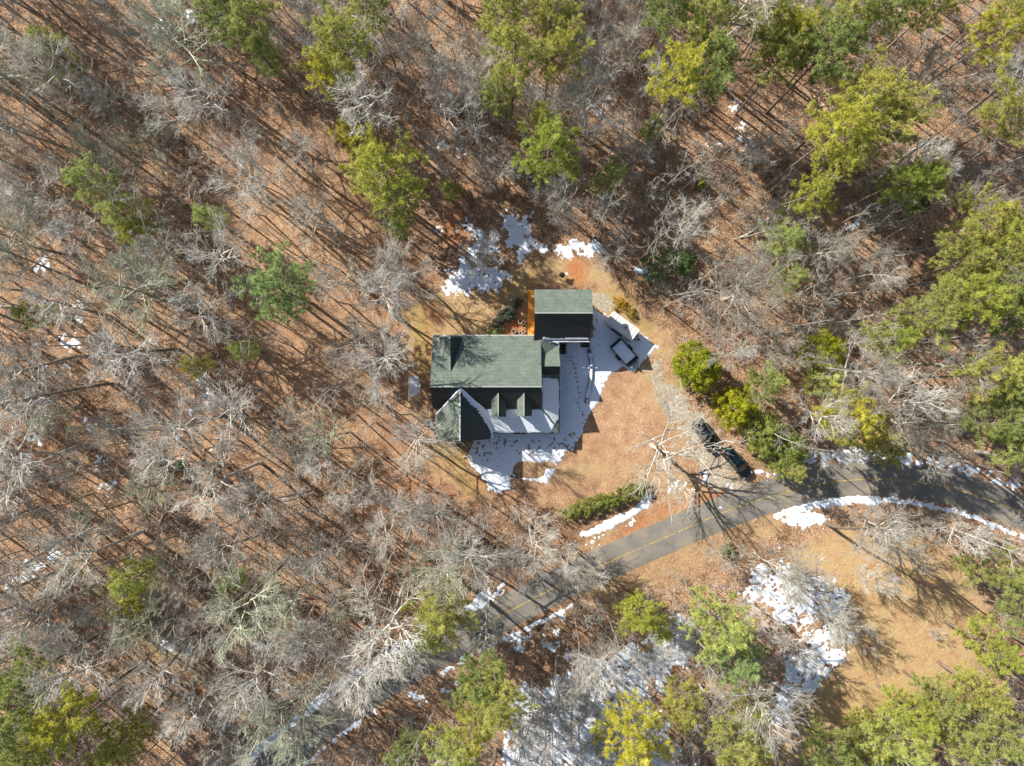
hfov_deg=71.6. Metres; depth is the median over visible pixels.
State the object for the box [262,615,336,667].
bare tree
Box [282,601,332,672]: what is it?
bare tree
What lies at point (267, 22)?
bare tree
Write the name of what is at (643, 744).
pine tree
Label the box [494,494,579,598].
bare tree
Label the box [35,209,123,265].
bare tree
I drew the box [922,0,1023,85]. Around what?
pine tree
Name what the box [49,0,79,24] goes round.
bare tree
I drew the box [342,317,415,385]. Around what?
bare tree
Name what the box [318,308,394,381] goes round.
bare tree
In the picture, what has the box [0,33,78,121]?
bare tree
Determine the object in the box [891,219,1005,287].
pine tree
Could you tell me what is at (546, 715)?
bare tree
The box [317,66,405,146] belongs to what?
bare tree
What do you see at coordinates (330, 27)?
pine tree
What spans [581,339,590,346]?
stoop
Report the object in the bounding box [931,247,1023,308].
pine tree
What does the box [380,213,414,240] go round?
pine tree
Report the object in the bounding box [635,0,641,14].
bare tree
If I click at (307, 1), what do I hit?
bare tree
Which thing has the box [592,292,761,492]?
driveway
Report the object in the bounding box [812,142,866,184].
pine tree
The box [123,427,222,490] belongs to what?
bare tree
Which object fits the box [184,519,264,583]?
bare tree
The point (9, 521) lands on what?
bare tree
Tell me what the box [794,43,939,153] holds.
pine tree
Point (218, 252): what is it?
bare tree
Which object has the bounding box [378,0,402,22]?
bare tree
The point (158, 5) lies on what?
bare tree
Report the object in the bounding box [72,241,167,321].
bare tree
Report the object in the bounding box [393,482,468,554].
bare tree
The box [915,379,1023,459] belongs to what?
pine tree
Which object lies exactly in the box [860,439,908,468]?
pine tree
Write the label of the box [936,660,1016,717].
pine tree
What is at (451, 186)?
pine tree
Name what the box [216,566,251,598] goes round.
pine tree
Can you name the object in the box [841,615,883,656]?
bare tree
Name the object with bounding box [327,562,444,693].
bare tree
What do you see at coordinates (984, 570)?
pine tree
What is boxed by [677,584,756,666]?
pine tree
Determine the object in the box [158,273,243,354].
bare tree
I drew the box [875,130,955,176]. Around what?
bare tree
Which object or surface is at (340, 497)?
bare tree
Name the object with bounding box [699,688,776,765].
pine tree
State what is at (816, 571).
bare tree
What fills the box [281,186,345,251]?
bare tree
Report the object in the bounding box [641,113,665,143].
evergreen tree
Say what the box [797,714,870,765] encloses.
pine tree
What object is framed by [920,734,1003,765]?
bare tree
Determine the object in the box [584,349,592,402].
wall
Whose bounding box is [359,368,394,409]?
bare tree
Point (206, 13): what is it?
pine tree
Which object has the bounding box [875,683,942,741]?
pine tree
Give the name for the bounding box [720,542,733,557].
shrub
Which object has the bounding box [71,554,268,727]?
leaf-covered forest floor
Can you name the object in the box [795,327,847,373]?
evergreen tree
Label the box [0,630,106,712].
pine tree
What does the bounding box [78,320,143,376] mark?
bare tree
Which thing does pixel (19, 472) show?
bare tree
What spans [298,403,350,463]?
bare tree
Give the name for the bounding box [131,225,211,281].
bare tree
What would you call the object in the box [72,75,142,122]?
bare tree
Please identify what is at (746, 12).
bare tree
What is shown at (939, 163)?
pine tree
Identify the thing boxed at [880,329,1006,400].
bare tree
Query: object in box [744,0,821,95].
pine tree
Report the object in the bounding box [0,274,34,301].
bare tree
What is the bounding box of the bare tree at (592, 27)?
[575,0,623,56]
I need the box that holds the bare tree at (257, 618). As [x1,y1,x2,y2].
[201,547,307,667]
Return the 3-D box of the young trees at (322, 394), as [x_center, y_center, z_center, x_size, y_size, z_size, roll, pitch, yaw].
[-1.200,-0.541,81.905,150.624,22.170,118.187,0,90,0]
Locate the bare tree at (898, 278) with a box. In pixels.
[845,245,911,297]
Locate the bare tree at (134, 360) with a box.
[79,311,184,397]
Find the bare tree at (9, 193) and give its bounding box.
[0,155,86,235]
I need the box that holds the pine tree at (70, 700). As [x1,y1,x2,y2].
[21,657,148,765]
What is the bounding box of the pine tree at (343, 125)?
[327,112,366,159]
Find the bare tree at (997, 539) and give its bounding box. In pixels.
[986,527,1023,552]
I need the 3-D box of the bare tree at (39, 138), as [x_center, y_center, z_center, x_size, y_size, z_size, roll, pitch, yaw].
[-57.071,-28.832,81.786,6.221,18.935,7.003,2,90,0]
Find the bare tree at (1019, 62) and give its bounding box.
[982,22,1023,89]
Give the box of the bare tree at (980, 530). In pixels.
[912,510,994,561]
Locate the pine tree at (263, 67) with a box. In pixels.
[240,34,284,82]
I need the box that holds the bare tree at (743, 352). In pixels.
[702,326,762,372]
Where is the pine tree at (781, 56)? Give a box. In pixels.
[734,2,820,114]
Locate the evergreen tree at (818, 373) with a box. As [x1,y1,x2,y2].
[801,350,847,398]
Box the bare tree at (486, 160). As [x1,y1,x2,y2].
[468,136,520,196]
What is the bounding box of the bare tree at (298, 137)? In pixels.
[276,124,319,180]
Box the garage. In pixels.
[534,289,592,341]
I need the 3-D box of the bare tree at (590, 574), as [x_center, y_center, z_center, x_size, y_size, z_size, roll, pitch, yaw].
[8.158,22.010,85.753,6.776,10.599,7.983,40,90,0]
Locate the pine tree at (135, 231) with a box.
[114,213,165,253]
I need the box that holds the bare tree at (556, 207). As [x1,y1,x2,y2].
[531,170,590,227]
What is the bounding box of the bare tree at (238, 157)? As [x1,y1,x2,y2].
[200,119,285,229]
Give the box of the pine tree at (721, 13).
[674,0,748,80]
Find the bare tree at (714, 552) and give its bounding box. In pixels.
[702,533,756,580]
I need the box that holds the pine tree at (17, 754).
[0,685,124,765]
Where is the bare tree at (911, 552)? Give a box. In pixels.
[853,508,941,589]
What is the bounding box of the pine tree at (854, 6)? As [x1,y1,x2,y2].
[785,0,895,86]
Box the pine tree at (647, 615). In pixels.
[612,587,668,636]
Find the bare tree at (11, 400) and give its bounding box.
[0,351,119,437]
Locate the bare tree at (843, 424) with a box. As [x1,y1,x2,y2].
[772,388,859,442]
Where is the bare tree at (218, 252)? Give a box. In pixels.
[176,210,257,282]
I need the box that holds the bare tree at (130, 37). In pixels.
[102,0,182,76]
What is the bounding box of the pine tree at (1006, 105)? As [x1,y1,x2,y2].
[938,74,1023,156]
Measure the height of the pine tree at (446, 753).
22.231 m
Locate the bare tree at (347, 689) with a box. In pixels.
[320,628,408,720]
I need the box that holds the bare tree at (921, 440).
[865,381,981,484]
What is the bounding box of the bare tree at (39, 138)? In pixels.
[0,98,81,156]
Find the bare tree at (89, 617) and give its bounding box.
[69,596,142,633]
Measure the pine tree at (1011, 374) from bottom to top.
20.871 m
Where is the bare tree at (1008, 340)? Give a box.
[939,331,1019,359]
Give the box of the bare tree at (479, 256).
[457,222,506,280]
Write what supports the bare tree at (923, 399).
on the ground
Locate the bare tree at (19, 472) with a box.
[0,439,89,523]
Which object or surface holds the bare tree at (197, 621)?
on the ground
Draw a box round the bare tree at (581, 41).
[562,27,596,84]
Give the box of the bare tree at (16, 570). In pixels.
[0,534,75,609]
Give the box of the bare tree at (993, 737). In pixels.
[974,720,1023,765]
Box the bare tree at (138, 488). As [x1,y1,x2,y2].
[117,459,188,521]
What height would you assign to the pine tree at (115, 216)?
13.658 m
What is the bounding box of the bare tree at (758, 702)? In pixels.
[702,639,819,764]
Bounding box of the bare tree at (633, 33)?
[607,0,673,74]
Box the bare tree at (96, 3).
[55,0,126,24]
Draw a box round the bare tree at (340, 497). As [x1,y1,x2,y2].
[323,465,365,513]
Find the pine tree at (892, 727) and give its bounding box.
[857,702,937,765]
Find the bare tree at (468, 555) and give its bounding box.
[413,521,503,608]
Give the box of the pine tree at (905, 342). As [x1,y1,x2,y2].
[846,308,923,368]
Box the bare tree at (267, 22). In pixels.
[168,0,287,35]
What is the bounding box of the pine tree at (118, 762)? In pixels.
[78,720,142,765]
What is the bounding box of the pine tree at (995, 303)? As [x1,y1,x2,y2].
[894,269,1023,333]
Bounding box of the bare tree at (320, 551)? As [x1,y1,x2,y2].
[286,530,341,587]
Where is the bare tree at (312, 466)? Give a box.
[298,443,341,484]
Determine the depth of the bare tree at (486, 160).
84.72 m
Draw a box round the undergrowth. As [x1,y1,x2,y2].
[0,0,1023,765]
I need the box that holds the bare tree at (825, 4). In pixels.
[765,0,846,24]
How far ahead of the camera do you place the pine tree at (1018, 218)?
74.41 m
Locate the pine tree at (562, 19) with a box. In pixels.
[518,0,583,69]
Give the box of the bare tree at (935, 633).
[927,628,946,640]
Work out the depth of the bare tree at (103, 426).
81.38 m
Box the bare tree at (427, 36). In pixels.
[380,0,468,67]
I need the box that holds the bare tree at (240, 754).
[206,728,260,765]
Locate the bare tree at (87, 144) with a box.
[59,117,128,179]
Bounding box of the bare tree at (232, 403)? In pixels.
[184,373,270,459]
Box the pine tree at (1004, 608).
[933,575,1023,639]
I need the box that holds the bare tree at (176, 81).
[159,60,264,135]
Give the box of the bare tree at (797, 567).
[748,540,839,613]
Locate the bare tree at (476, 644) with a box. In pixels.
[456,597,510,664]
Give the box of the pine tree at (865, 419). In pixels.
[800,381,888,445]
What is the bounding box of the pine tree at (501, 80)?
[477,64,525,126]
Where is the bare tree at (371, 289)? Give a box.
[352,260,418,332]
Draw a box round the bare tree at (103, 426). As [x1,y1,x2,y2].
[79,406,159,455]
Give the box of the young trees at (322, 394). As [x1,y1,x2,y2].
[0,0,1023,765]
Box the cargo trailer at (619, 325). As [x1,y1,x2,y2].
[605,311,638,340]
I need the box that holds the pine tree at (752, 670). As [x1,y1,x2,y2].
[701,626,770,693]
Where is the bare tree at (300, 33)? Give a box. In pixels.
[286,0,371,103]
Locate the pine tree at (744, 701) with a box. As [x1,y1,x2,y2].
[725,675,778,728]
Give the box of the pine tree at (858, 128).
[765,80,890,188]
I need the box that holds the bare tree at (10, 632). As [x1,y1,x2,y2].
[0,575,110,659]
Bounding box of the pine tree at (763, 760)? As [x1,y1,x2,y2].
[725,724,776,765]
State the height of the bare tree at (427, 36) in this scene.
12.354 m
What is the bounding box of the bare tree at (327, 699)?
[303,655,372,739]
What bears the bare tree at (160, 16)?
on the ground
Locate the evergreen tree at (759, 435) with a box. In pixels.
[736,409,790,463]
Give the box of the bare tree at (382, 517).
[348,469,448,574]
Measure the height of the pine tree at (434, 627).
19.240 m
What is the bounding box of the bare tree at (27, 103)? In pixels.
[0,87,35,108]
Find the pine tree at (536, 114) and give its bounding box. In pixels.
[521,100,565,139]
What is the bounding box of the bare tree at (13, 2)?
[0,0,43,28]
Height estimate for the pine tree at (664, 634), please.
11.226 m
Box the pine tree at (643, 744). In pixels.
[589,681,675,765]
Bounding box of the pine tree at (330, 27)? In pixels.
[300,0,377,106]
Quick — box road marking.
[272,479,1023,765]
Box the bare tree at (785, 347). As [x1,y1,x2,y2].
[750,323,809,375]
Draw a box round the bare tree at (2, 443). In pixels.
[0,398,64,497]
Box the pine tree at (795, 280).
[766,257,811,302]
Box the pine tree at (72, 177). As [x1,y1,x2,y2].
[58,150,140,208]
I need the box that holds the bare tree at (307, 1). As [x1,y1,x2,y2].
[280,0,369,30]
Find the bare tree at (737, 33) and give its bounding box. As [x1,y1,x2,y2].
[732,0,764,35]
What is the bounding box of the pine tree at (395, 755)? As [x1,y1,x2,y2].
[382,723,424,765]
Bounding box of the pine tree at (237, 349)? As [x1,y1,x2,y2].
[224,334,264,362]
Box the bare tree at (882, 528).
[825,499,918,564]
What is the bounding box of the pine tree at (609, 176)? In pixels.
[585,155,631,197]
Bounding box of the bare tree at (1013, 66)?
[958,44,1023,119]
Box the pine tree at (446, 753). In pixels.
[421,696,475,765]
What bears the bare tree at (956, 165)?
on the ground
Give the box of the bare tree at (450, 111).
[411,44,491,159]
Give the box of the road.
[249,462,1023,765]
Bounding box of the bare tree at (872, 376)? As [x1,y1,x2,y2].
[841,357,909,401]
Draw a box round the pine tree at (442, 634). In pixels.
[408,596,456,656]
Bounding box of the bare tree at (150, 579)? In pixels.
[130,536,198,616]
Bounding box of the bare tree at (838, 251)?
[786,218,860,285]
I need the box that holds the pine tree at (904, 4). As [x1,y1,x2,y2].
[830,0,932,66]
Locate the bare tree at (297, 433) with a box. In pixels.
[255,394,326,482]
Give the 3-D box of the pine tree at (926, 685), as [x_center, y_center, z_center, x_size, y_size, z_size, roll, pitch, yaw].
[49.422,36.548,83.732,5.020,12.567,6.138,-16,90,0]
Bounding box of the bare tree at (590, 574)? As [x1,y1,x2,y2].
[545,543,609,610]
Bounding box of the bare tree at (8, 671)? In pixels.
[0,658,38,689]
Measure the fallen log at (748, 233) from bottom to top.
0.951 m
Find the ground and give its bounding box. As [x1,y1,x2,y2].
[0,0,1023,765]
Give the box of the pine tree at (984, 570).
[946,542,1023,598]
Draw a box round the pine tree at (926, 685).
[901,670,970,722]
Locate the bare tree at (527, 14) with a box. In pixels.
[516,0,541,27]
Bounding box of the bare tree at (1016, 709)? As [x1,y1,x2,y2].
[977,685,1023,743]
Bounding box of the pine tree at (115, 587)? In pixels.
[104,556,165,603]
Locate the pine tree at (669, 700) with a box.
[655,673,710,737]
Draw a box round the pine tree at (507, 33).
[479,16,557,118]
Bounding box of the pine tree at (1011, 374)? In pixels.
[906,339,1023,408]
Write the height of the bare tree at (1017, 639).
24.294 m
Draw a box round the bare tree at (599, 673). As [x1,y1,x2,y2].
[566,637,622,703]
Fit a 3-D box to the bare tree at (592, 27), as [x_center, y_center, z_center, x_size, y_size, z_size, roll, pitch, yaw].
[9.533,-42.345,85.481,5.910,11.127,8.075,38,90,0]
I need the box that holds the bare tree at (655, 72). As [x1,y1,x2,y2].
[633,53,672,111]
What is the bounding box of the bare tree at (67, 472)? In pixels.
[34,449,112,496]
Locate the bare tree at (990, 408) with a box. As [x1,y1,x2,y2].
[961,380,1021,441]
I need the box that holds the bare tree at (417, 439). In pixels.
[385,408,466,481]
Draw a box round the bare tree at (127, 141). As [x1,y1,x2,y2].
[105,113,167,172]
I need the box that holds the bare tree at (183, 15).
[154,0,209,50]
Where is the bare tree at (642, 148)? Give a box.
[609,119,659,181]
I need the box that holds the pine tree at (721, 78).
[670,13,760,114]
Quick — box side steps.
[560,343,566,355]
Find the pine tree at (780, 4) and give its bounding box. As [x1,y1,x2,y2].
[725,0,800,74]
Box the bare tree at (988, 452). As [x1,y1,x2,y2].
[974,449,1023,485]
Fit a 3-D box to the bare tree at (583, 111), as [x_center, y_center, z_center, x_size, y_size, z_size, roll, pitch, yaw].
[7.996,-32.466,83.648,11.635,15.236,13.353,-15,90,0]
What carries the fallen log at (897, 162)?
on the ground
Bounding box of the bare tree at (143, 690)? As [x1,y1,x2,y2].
[122,642,192,717]
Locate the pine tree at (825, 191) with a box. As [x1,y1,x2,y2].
[778,169,837,221]
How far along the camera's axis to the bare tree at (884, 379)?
75.94 m
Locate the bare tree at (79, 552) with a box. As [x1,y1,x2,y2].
[16,495,145,602]
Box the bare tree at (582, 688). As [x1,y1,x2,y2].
[561,669,609,728]
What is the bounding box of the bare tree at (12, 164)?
[0,158,24,171]
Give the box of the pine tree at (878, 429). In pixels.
[839,412,904,458]
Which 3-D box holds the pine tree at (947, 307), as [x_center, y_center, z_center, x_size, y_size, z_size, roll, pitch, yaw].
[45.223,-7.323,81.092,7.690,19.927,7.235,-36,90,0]
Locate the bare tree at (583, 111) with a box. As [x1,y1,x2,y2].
[532,30,633,152]
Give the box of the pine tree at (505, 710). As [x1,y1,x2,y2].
[463,639,540,740]
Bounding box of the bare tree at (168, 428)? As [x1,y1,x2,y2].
[124,380,225,464]
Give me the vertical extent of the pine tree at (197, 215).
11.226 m
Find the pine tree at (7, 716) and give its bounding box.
[0,644,112,758]
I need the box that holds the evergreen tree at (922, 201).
[896,191,931,215]
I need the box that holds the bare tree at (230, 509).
[218,463,315,547]
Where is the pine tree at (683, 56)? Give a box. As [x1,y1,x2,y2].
[637,37,714,139]
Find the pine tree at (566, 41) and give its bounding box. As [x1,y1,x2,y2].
[525,13,595,100]
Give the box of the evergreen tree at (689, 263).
[669,251,698,276]
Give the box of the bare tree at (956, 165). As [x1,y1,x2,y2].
[901,137,963,187]
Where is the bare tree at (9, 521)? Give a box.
[0,493,92,545]
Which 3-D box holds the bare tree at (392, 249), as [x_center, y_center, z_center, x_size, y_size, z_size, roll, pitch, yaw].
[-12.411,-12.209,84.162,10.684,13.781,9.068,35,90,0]
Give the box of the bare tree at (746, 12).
[691,0,793,57]
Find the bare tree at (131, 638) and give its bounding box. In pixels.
[104,585,177,658]
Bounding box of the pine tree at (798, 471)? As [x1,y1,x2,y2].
[768,456,806,483]
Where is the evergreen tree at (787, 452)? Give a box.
[758,428,809,474]
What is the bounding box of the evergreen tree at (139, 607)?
[100,581,160,637]
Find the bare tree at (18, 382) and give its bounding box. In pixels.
[0,365,56,405]
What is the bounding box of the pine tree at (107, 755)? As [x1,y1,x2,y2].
[88,692,175,765]
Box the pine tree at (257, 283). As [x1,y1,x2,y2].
[229,237,318,327]
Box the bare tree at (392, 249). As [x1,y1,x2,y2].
[349,231,440,313]
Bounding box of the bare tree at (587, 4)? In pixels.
[557,0,611,12]
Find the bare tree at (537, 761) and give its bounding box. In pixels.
[524,725,564,765]
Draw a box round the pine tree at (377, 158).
[337,119,430,211]
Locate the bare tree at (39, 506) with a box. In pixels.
[0,505,41,557]
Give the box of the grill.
[559,272,567,277]
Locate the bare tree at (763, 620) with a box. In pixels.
[737,587,793,652]
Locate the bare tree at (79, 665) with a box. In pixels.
[9,615,138,719]
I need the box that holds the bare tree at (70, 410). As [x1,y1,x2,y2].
[18,389,86,443]
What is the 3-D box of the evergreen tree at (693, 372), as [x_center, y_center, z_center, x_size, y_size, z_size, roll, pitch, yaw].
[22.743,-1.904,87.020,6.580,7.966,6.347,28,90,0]
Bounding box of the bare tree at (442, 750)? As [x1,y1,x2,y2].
[430,719,456,764]
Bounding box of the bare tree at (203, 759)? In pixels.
[145,742,221,765]
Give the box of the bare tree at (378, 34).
[315,0,414,76]
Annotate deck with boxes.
[528,290,534,334]
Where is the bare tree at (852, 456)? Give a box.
[807,435,868,477]
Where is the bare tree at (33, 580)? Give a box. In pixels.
[0,569,63,628]
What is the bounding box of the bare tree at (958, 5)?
[919,0,989,21]
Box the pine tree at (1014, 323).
[944,282,1023,342]
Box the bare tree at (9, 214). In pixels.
[0,189,80,269]
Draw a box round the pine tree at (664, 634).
[637,608,678,645]
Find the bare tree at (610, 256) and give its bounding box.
[592,223,639,273]
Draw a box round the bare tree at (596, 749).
[577,729,623,765]
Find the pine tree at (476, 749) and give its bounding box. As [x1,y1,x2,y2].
[422,682,506,765]
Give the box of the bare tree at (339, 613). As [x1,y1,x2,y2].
[323,586,370,627]
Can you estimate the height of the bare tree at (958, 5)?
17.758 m
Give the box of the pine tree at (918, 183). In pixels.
[838,149,953,214]
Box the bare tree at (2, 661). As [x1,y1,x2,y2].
[0,627,73,684]
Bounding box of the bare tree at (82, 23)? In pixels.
[37,0,102,44]
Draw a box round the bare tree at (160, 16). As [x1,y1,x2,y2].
[150,0,175,36]
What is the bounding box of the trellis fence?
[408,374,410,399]
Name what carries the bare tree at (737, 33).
on the ground
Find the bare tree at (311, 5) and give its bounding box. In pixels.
[287,0,339,15]
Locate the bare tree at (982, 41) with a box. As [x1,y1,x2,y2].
[958,6,1023,58]
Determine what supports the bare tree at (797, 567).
on the ground
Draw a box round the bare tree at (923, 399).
[837,361,960,431]
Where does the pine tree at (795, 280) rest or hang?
on the ground
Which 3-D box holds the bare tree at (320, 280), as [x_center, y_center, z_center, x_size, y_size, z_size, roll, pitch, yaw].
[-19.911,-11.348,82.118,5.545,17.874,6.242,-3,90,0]
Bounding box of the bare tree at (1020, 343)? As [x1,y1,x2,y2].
[970,312,1023,365]
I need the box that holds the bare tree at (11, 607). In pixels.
[0,601,21,612]
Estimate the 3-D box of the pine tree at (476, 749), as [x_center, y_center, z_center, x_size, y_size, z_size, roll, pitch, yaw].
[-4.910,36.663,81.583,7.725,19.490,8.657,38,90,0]
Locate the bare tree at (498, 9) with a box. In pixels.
[483,0,520,31]
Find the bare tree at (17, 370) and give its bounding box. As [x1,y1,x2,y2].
[0,332,94,402]
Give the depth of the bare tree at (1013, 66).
76.92 m
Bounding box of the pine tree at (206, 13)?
[192,0,272,66]
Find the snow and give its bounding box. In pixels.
[2,9,1023,765]
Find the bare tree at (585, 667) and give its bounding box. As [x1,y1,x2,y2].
[554,646,601,695]
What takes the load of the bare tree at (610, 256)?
on the ground
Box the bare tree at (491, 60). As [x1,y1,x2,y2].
[451,28,524,112]
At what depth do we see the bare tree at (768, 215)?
86.42 m
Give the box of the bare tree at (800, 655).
[769,614,826,680]
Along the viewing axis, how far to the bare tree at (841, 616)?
83.39 m
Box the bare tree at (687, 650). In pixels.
[654,620,702,661]
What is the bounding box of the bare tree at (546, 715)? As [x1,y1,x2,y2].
[513,674,588,765]
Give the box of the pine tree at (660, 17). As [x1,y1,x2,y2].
[639,0,697,69]
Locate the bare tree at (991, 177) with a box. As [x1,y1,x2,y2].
[955,165,1012,214]
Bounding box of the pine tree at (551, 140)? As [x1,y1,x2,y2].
[512,107,582,190]
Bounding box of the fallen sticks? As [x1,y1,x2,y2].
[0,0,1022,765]
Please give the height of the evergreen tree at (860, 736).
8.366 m
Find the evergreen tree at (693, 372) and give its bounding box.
[670,339,723,397]
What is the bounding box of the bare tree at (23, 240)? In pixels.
[0,214,105,289]
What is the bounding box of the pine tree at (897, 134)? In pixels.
[820,93,943,168]
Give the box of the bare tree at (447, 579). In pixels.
[396,517,502,620]
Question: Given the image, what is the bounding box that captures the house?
[430,335,559,441]
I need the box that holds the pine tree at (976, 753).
[907,696,988,765]
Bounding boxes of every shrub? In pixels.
[177,461,188,474]
[452,95,471,114]
[487,328,501,334]
[489,310,507,330]
[500,304,520,321]
[510,297,523,307]
[611,294,626,310]
[624,304,636,320]
[696,178,707,190]
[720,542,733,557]
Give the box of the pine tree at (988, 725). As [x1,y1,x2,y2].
[940,693,1023,765]
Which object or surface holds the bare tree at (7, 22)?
on the ground
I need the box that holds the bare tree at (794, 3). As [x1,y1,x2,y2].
[731,0,813,60]
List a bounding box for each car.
[692,418,720,453]
[721,445,751,478]
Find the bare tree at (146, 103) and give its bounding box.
[132,89,222,153]
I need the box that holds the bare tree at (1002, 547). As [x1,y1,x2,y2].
[950,513,1023,592]
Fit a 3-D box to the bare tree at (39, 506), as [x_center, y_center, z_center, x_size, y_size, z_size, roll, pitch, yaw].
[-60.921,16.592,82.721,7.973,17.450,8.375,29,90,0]
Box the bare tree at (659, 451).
[622,377,757,522]
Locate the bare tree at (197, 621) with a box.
[162,600,243,666]
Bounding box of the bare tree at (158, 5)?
[122,0,238,94]
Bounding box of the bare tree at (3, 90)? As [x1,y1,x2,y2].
[0,28,73,98]
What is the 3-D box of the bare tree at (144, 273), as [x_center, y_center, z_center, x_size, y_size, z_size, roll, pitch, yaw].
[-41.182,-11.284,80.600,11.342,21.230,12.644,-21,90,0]
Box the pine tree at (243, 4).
[218,0,299,87]
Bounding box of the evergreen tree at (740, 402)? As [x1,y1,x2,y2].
[709,383,758,432]
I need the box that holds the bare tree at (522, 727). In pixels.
[502,678,552,759]
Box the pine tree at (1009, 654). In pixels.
[944,611,1023,681]
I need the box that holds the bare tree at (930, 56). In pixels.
[874,17,985,118]
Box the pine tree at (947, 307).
[857,275,981,353]
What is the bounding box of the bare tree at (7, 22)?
[0,4,26,43]
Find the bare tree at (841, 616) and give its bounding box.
[802,594,874,652]
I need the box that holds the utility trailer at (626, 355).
[610,338,638,368]
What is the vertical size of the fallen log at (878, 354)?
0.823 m
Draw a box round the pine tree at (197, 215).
[191,202,231,231]
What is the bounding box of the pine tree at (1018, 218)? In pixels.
[927,199,1023,260]
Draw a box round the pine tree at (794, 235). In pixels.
[757,208,811,266]
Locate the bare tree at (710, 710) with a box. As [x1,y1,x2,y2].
[679,683,739,755]
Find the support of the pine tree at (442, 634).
on the ground
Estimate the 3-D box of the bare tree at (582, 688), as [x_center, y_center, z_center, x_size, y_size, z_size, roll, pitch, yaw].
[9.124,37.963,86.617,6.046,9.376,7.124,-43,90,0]
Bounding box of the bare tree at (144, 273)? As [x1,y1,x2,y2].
[67,235,206,340]
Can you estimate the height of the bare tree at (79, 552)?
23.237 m
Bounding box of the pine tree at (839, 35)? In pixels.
[765,0,871,113]
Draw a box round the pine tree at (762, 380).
[744,359,789,409]
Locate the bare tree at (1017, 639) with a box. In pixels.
[1012,634,1023,642]
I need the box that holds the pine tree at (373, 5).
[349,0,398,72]
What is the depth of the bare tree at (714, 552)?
85.95 m
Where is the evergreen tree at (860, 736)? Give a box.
[839,707,906,765]
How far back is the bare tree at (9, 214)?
76.59 m
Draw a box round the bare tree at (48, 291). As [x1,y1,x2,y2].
[17,263,111,333]
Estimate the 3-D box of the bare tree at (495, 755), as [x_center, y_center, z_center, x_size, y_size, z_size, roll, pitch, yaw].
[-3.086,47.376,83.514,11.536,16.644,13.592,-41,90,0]
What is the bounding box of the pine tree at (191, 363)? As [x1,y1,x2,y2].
[177,353,218,380]
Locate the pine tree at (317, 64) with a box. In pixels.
[288,40,358,124]
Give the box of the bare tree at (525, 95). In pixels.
[522,82,563,119]
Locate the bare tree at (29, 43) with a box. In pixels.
[0,20,101,108]
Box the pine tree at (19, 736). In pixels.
[0,692,92,765]
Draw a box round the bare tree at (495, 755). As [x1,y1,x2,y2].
[460,739,524,765]
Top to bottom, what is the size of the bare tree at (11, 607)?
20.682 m
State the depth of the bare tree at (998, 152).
88.52 m
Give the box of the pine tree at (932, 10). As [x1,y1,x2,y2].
[862,0,970,70]
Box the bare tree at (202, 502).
[163,437,262,524]
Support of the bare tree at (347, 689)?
on the ground
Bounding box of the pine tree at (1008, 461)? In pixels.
[933,425,1023,475]
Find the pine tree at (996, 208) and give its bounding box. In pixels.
[917,181,1023,258]
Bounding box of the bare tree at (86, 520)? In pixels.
[68,484,135,535]
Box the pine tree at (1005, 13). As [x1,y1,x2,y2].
[931,0,1023,73]
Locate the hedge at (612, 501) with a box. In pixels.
[558,479,650,522]
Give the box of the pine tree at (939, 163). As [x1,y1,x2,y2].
[872,152,951,206]
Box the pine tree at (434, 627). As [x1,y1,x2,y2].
[399,574,480,653]
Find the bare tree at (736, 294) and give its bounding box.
[702,236,795,341]
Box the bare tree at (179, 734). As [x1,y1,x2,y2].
[151,671,233,751]
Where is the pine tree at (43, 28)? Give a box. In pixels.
[22,21,94,83]
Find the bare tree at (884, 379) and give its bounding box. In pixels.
[810,322,917,414]
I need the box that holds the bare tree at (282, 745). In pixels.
[229,669,343,765]
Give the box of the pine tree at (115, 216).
[92,184,162,242]
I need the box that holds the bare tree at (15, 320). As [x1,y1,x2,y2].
[0,313,44,336]
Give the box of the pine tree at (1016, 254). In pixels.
[923,222,1023,281]
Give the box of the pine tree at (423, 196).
[369,167,430,227]
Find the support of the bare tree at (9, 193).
on the ground
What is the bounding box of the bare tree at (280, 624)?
[240,552,326,655]
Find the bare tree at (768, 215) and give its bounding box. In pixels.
[743,199,789,232]
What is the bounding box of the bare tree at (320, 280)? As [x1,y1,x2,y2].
[303,255,367,303]
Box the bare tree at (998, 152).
[995,143,1021,154]
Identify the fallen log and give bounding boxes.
[105,425,152,437]
[740,204,783,236]
[858,347,909,364]
[872,137,920,182]
[898,276,938,288]
[921,317,1009,343]
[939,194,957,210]
[955,206,999,235]
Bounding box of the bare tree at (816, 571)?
[778,555,836,612]
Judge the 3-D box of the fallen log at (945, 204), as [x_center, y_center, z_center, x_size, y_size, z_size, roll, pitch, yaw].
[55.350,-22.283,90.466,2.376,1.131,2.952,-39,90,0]
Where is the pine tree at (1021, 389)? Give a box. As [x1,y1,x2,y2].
[924,358,1023,418]
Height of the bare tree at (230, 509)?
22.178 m
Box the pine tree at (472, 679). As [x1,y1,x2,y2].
[442,628,511,715]
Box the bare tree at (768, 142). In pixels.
[734,116,788,169]
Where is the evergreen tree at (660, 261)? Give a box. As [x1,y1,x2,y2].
[639,240,680,283]
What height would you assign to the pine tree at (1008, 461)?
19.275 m
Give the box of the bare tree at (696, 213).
[662,192,719,250]
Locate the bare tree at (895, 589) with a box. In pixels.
[851,554,908,599]
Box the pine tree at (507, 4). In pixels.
[474,0,536,62]
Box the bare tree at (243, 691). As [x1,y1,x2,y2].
[206,630,299,732]
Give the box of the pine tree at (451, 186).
[436,175,464,202]

